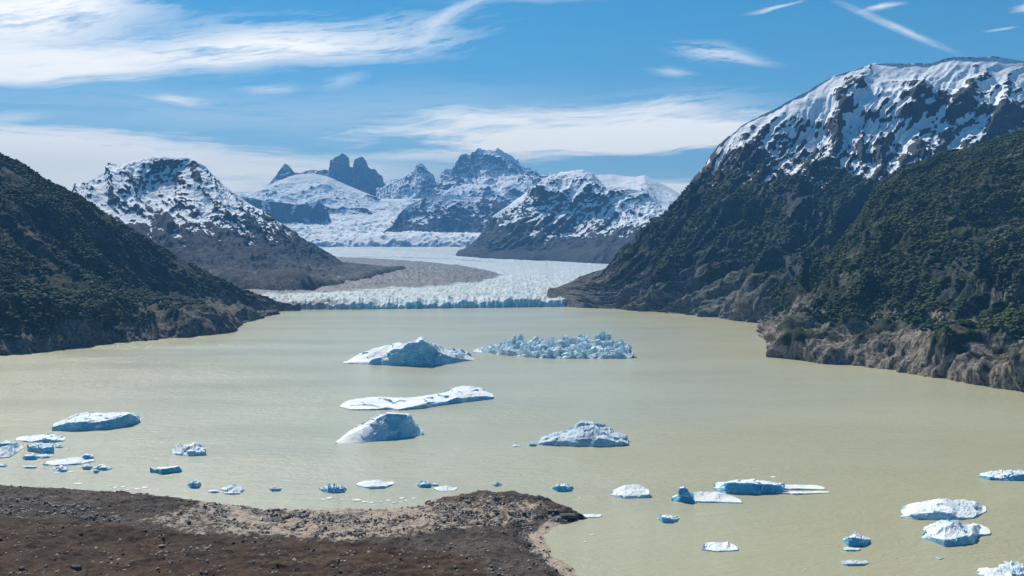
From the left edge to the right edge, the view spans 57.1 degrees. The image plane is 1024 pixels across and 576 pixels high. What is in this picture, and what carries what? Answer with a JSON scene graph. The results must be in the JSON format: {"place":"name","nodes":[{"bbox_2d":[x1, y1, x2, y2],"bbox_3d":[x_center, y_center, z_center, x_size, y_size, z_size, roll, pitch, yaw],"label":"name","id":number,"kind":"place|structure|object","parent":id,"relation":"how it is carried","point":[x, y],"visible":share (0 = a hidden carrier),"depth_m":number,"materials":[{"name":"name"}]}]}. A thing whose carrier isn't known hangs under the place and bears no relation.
{"place":"outdoors","nodes":[
{"label":"outdoors","id":0,"kind":"place"},
{"bbox_2d":[0,155,300,355],"bbox_3d":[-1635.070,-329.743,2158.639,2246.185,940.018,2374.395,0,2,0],"label":"hill","id":1,"kind":"structure","parent":0,"point":[220,314],"depth_m":1730.87,"materials":[{"name":"grey stone"}]},
{"bbox_2d":[0,152,299,340],"bbox_3d":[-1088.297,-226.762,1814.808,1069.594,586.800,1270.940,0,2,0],"label":"forest","id":2,"kind":"object","parent":1,"relation":"on","point":[100,301],"visible":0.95,"depth_m":1812.32,"materials":[{"name":"green plant"}]},
{"bbox_2d":[72,157,405,290],"bbox_3d":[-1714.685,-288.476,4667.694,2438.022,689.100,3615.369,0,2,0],"label":"mountain","id":3,"kind":"structure","parent":0,"point":[188,210],"depth_m":4065.42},
{"bbox_2d":[241,197,331,223],"bbox_3d":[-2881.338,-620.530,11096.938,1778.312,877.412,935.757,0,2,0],"label":"hill","id":4,"kind":"structure","parent":0,"point":[315,212],"depth_m":10796.12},
{"bbox_2d":[269,163,317,184],"bbox_3d":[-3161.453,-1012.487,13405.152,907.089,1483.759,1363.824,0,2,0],"label":"mountain","id":5,"kind":"structure","parent":0,"point":[285,171],"depth_m":13060.28,"materials":[{"name":"stone"}]},
{"bbox_2d":[0,485,587,575],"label":"shore","id":6,"kind":"structure","parent":0,"point":[234,559],"depth_m":470.98,"materials":[{"name":"brown soil"}]},
{"bbox_2d":[70,565,81,568],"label":"boulder","id":7,"kind":"object","parent":6,"relation":"on","point":[76,566],"visible":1,"depth_m":407.01,"materials":[{"name":"grey stone"}]},
{"bbox_2d":[0,485,573,575],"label":"stones","id":8,"kind":"object","parent":6,"relation":"on","point":[356,531],"visible":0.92,"depth_m":513.14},
{"bbox_2d":[559,513,576,518],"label":"boulder","id":9,"kind":"object","parent":6,"relation":"on","point":[568,515],"visible":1,"depth_m":525.55,"materials":[{"name":"grey stone"}]},
{"bbox_2d":[236,173,420,215],"bbox_3d":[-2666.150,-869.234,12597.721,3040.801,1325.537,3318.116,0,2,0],"label":"mountain","id":10,"kind":"structure","parent":0,"point":[333,196],"depth_m":11891.21,"materials":[{"name":"white snow"}]},
{"bbox_2d":[318,153,401,198],"bbox_3d":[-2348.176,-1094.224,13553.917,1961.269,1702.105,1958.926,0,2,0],"label":"mountain","id":11,"kind":"structure","parent":0,"point":[360,175],"depth_m":13469.67,"materials":[{"name":"stone"}]},
{"bbox_2d":[279,210,480,246],"bbox_3d":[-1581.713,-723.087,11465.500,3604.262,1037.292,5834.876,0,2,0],"label":"icefall","id":12,"kind":"object","parent":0,"point":[360,229],"visible":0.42,"depth_m":8935.03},
{"bbox_2d":[376,163,436,198],"bbox_3d":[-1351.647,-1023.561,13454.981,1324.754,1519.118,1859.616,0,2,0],"label":"mountain","id":13,"kind":"structure","parent":0,"point":[419,182],"depth_m":13148.89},
{"bbox_2d":[245,247,607,309],"bbox_3d":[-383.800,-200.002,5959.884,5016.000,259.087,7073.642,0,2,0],"label":"glacier","id":14,"kind":"object","parent":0,"point":[436,277],"visible":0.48,"depth_m":3341.86,"materials":[{"name":"white ice"}]},
{"bbox_2d":[383,193,503,232],"bbox_3d":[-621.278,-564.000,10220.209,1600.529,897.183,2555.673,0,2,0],"label":"hill","id":15,"kind":"structure","parent":0,"point":[450,213],"depth_m":9794.11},
{"bbox_2d":[431,148,554,207],"bbox_3d":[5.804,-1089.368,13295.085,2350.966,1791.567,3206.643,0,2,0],"label":"mountain","id":16,"kind":"structure","parent":0,"point":[499,177],"depth_m":13050.99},
{"bbox_2d":[0,307,1023,575],"bbox_3d":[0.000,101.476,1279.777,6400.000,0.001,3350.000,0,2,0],"label":"lake water","id":17,"kind":"structure","parent":0,"point":[690,403],"depth_m":783.27,"materials":[{"name":"liquid"}]},
{"bbox_2d":[0,440,18,446],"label":"ice floe","id":18,"kind":"object","parent":17,"relation":"on","point":[5,443],"visible":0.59,"depth_m":723.92,"materials":[{"name":"white ice"}]},
{"bbox_2d":[0,444,23,457],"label":"ice floe","id":19,"kind":"object","parent":17,"relation":"on","point":[9,451],"visible":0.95,"depth_m":694.68,"materials":[{"name":"white ice"}]},
{"bbox_2d":[21,453,37,459],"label":"ice floe","id":20,"kind":"object","parent":17,"relation":"on","point":[32,456],"visible":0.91,"depth_m":680.68,"materials":[{"name":"blue ice"}]},
{"bbox_2d":[23,466,37,468],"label":"ice floe","id":21,"kind":"object","parent":17,"relation":"on","point":[29,467],"visible":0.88,"depth_m":653.44,"materials":[{"name":"white ice"}]},
{"bbox_2d":[15,434,65,442],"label":"iceberg","id":22,"kind":"object","parent":17,"relation":"on","point":[47,438],"visible":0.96,"depth_m":747.78,"materials":[{"name":"white ice"}]},
{"bbox_2d":[27,442,53,452],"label":"iceberg","id":23,"kind":"object","parent":17,"relation":"on","point":[41,447],"visible":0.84,"depth_m":705.17,"materials":[{"name":"blue ice"}]},
{"bbox_2d":[36,454,51,458],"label":"ice floe","id":24,"kind":"object","parent":17,"relation":"on","point":[43,456],"visible":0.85,"depth_m":686.77,"materials":[{"name":"white ice"}]},
{"bbox_2d":[53,465,68,471],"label":"ice floe","id":25,"kind":"object","parent":17,"relation":"on","point":[61,468],"visible":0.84,"depth_m":644.31,"materials":[{"name":"white ice"}]},
{"bbox_2d":[43,453,94,465],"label":"iceberg","id":26,"kind":"object","parent":17,"relation":"on","point":[85,458],"visible":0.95,"depth_m":668.59,"materials":[{"name":"white ice"}]},
{"bbox_2d":[81,464,91,469],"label":"ice floe","id":27,"kind":"object","parent":17,"relation":"on","point":[86,467],"visible":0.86,"depth_m":649.62,"materials":[{"name":"white ice"}]},
{"bbox_2d":[52,412,141,430],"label":"iceberg","id":28,"kind":"object","parent":17,"relation":"on","point":[85,421],"visible":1,"depth_m":801.26,"materials":[{"name":"white ice"}]},
{"bbox_2d":[93,464,112,470],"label":"ice floe","id":29,"kind":"object","parent":17,"relation":"on","point":[102,467],"visible":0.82,"depth_m":648.93,"materials":[{"name":"white ice"}]},
{"bbox_2d":[150,466,181,474],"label":"ice floe","id":30,"kind":"object","parent":17,"relation":"on","point":[166,470],"visible":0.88,"depth_m":639.96,"materials":[{"name":"blue ice"}]},
{"bbox_2d":[170,442,205,456],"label":"iceberg","id":31,"kind":"object","parent":17,"relation":"on","point":[195,449],"visible":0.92,"depth_m":698.43,"materials":[{"name":"white ice"}]},
{"bbox_2d":[188,480,201,487],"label":"ice floe","id":32,"kind":"object","parent":17,"relation":"on","point":[195,484],"visible":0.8,"depth_m":599.36,"materials":[{"name":"blue ice"}]},
{"bbox_2d":[208,489,219,492],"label":"ice floe","id":33,"kind":"object","parent":17,"relation":"on","point":[214,491],"visible":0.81,"depth_m":587.30,"materials":[{"name":"white ice"}]},
{"bbox_2d":[224,491,240,494],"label":"ice floe","id":34,"kind":"object","parent":17,"relation":"on","point":[231,493],"visible":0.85,"depth_m":583.42,"materials":[{"name":"white ice"}]},
{"bbox_2d":[221,484,244,491],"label":"ice floe","id":35,"kind":"object","parent":17,"relation":"on","point":[232,488],"visible":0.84,"depth_m":589.66,"materials":[{"name":"white ice"}]},
{"bbox_2d":[269,486,281,491],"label":"ice floe","id":36,"kind":"object","parent":17,"relation":"on","point":[274,489],"visible":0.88,"depth_m":590.91,"materials":[{"name":"blue ice"}]},
{"bbox_2d":[319,483,346,492],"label":"ice floe","id":37,"kind":"object","parent":17,"relation":"on","point":[331,488],"visible":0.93,"depth_m":588.38,"materials":[{"name":"blue ice"}]},
{"bbox_2d":[356,480,393,488],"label":"ice floe","id":38,"kind":"object","parent":17,"relation":"on","point":[375,484],"visible":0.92,"depth_m":602.26,"materials":[{"name":"white ice"}]},
{"bbox_2d":[336,412,422,443],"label":"iceberg","id":39,"kind":"object","parent":17,"relation":"on","point":[386,426],"visible":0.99,"depth_m":757.66,"materials":[{"name":"white ice"}]},
{"bbox_2d":[343,337,473,366],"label":"iceberg","id":40,"kind":"object","parent":17,"relation":"on","point":[420,351],"visible":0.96,"depth_m":1254.30,"materials":[{"name":"white ice"}]},
{"bbox_2d":[339,386,493,410],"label":"iceberg","id":41,"kind":"object","parent":17,"relation":"on","point":[460,394],"visible":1,"depth_m":929.16,"materials":[{"name":"white ice"}]},
{"bbox_2d":[416,480,431,487],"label":"ice floe","id":42,"kind":"object","parent":17,"relation":"on","point":[424,484],"visible":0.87,"depth_m":600.62,"materials":[{"name":"blue ice"}]},
{"bbox_2d":[433,485,457,490],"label":"ice floe","id":43,"kind":"object","parent":17,"relation":"on","point":[445,488],"visible":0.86,"depth_m":594.19,"materials":[{"name":"white ice"}]},
{"bbox_2d":[473,331,633,358],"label":"iceberg","id":44,"kind":"object","parent":17,"relation":"on","point":[604,345],"visible":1,"depth_m":1371.36,"materials":[{"name":"white ice"}]},
{"bbox_2d":[552,483,572,491],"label":"ice floe","id":45,"kind":"object","parent":17,"relation":"on","point":[564,487],"visible":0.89,"depth_m":591.01,"materials":[{"name":"blue ice"}]},
{"bbox_2d":[538,420,627,446],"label":"iceberg","id":46,"kind":"object","parent":17,"relation":"on","point":[583,433],"visible":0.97,"depth_m":734.17,"materials":[{"name":"white ice"}]},
{"bbox_2d":[583,514,601,517],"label":"ice floe","id":47,"kind":"object","parent":17,"relation":"on","point":[593,515],"visible":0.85,"depth_m":534.15,"materials":[{"name":"white ice"}]},
{"bbox_2d":[610,484,649,498],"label":"iceberg","id":48,"kind":"object","parent":17,"relation":"on","point":[630,491],"visible":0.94,"depth_m":579.03,"materials":[{"name":"white ice"}]},
{"bbox_2d":[658,513,678,522],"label":"ice floe","id":49,"kind":"object","parent":17,"relation":"on","point":[662,518],"visible":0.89,"depth_m":523.18,"materials":[{"name":"ice"}]},
{"bbox_2d":[671,486,741,503],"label":"iceberg","id":50,"kind":"object","parent":17,"relation":"on","point":[683,495],"visible":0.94,"depth_m":566.65,"materials":[{"name":"white ice"}]},
{"bbox_2d":[702,542,737,551],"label":"ice floe","id":51,"kind":"object","parent":17,"relation":"on","point":[718,546],"visible":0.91,"depth_m":475.92,"materials":[{"name":"white ice"}]},
{"bbox_2d":[713,479,829,494],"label":"iceberg","id":52,"kind":"object","parent":17,"relation":"on","point":[749,486],"visible":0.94,"depth_m":585.92,"materials":[{"name":"ice"}]},
{"bbox_2d":[843,547,860,550],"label":"ice floe","id":53,"kind":"object","parent":17,"relation":"on","point":[850,549],"visible":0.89,"depth_m":473.50,"materials":[{"name":"white ice"}]},
{"bbox_2d":[840,560,867,565],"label":"ice floe","id":54,"kind":"object","parent":17,"relation":"on","point":[853,563],"visible":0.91,"depth_m":451.91,"materials":[{"name":"white ice"}]},
{"bbox_2d":[843,532,869,546],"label":"iceberg","id":55,"kind":"object","parent":17,"relation":"on","point":[854,539],"visible":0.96,"depth_m":481.07,"materials":[{"name":"blue ice"}]},
{"bbox_2d":[900,499,985,519],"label":"iceberg","id":56,"kind":"object","parent":17,"relation":"on","point":[943,509],"visible":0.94,"depth_m":536.77,"materials":[{"name":"white ice"}]},
{"bbox_2d":[921,520,990,546],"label":"iceberg","id":57,"kind":"object","parent":17,"relation":"on","point":[945,533],"visible":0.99,"depth_m":491.66,"materials":[{"name":"white ice"}]},
{"bbox_2d":[976,567,1011,575],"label":"ice floe","id":58,"kind":"object","parent":17,"relation":"on","point":[987,571],"visible":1,"depth_m":436.97,"materials":[{"name":"white ice"}]},
{"bbox_2d":[979,469,1023,480],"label":"iceberg","id":59,"kind":"object","parent":17,"relation":"on","point":[1010,475],"visible":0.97,"depth_m":621.82,"materials":[{"name":"white ice"}]},
{"bbox_2d":[998,561,1023,575],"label":"iceberg","id":60,"kind":"object","parent":17,"relation":"on","point":[1016,568],"visible":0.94,"depth_m":439.54,"materials":[{"name":"white ice"}]},
{"bbox_2d":[0,0,1023,194],"label":"sky","id":61,"kind":"structure","parent":0,"point":[242,90],"materials":[{"name":"blue"}]},
{"bbox_2d":[456,169,667,263],"bbox_3d":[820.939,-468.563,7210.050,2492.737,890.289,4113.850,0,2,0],"label":"mountain","id":62,"kind":"structure","parent":0,"point":[581,216],"depth_m":6763.30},
{"bbox_2d":[595,174,679,205],"bbox_3d":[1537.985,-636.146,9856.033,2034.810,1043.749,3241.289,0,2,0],"label":"mountain","id":63,"kind":"structure","parent":0,"point":[661,193],"depth_m":9226.34,"materials":[{"name":"white snow"}]},
{"bbox_2d":[547,56,1023,322],"bbox_3d":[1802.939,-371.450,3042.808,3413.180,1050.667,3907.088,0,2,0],"label":"mountain","id":64,"kind":"structure","parent":0,"point":[875,122],"depth_m":3042.37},
{"bbox_2d":[640,151,1023,305],"bbox_3d":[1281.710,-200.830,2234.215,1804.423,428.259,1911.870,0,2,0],"label":"forest","id":65,"kind":"object","parent":64,"relation":"on","point":[965,254],"visible":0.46,"depth_m":2629.95,"materials":[{"name":"green plant"}]},
{"bbox_2d":[756,128,1023,391],"bbox_3d":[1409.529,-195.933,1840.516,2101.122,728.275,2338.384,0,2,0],"label":"hill","id":66,"kind":"structure","parent":0,"point":[988,357],"depth_m":1339.78,"materials":[{"name":"grey stone"}]},
{"bbox_2d":[768,129,1023,339],"bbox_3d":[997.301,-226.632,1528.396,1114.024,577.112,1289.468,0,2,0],"label":"forest","id":67,"kind":"object","parent":66,"relation":"on","point":[884,274],"visible":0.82,"depth_m":1748.50,"materials":[{"name":"green plant"}]}
]}

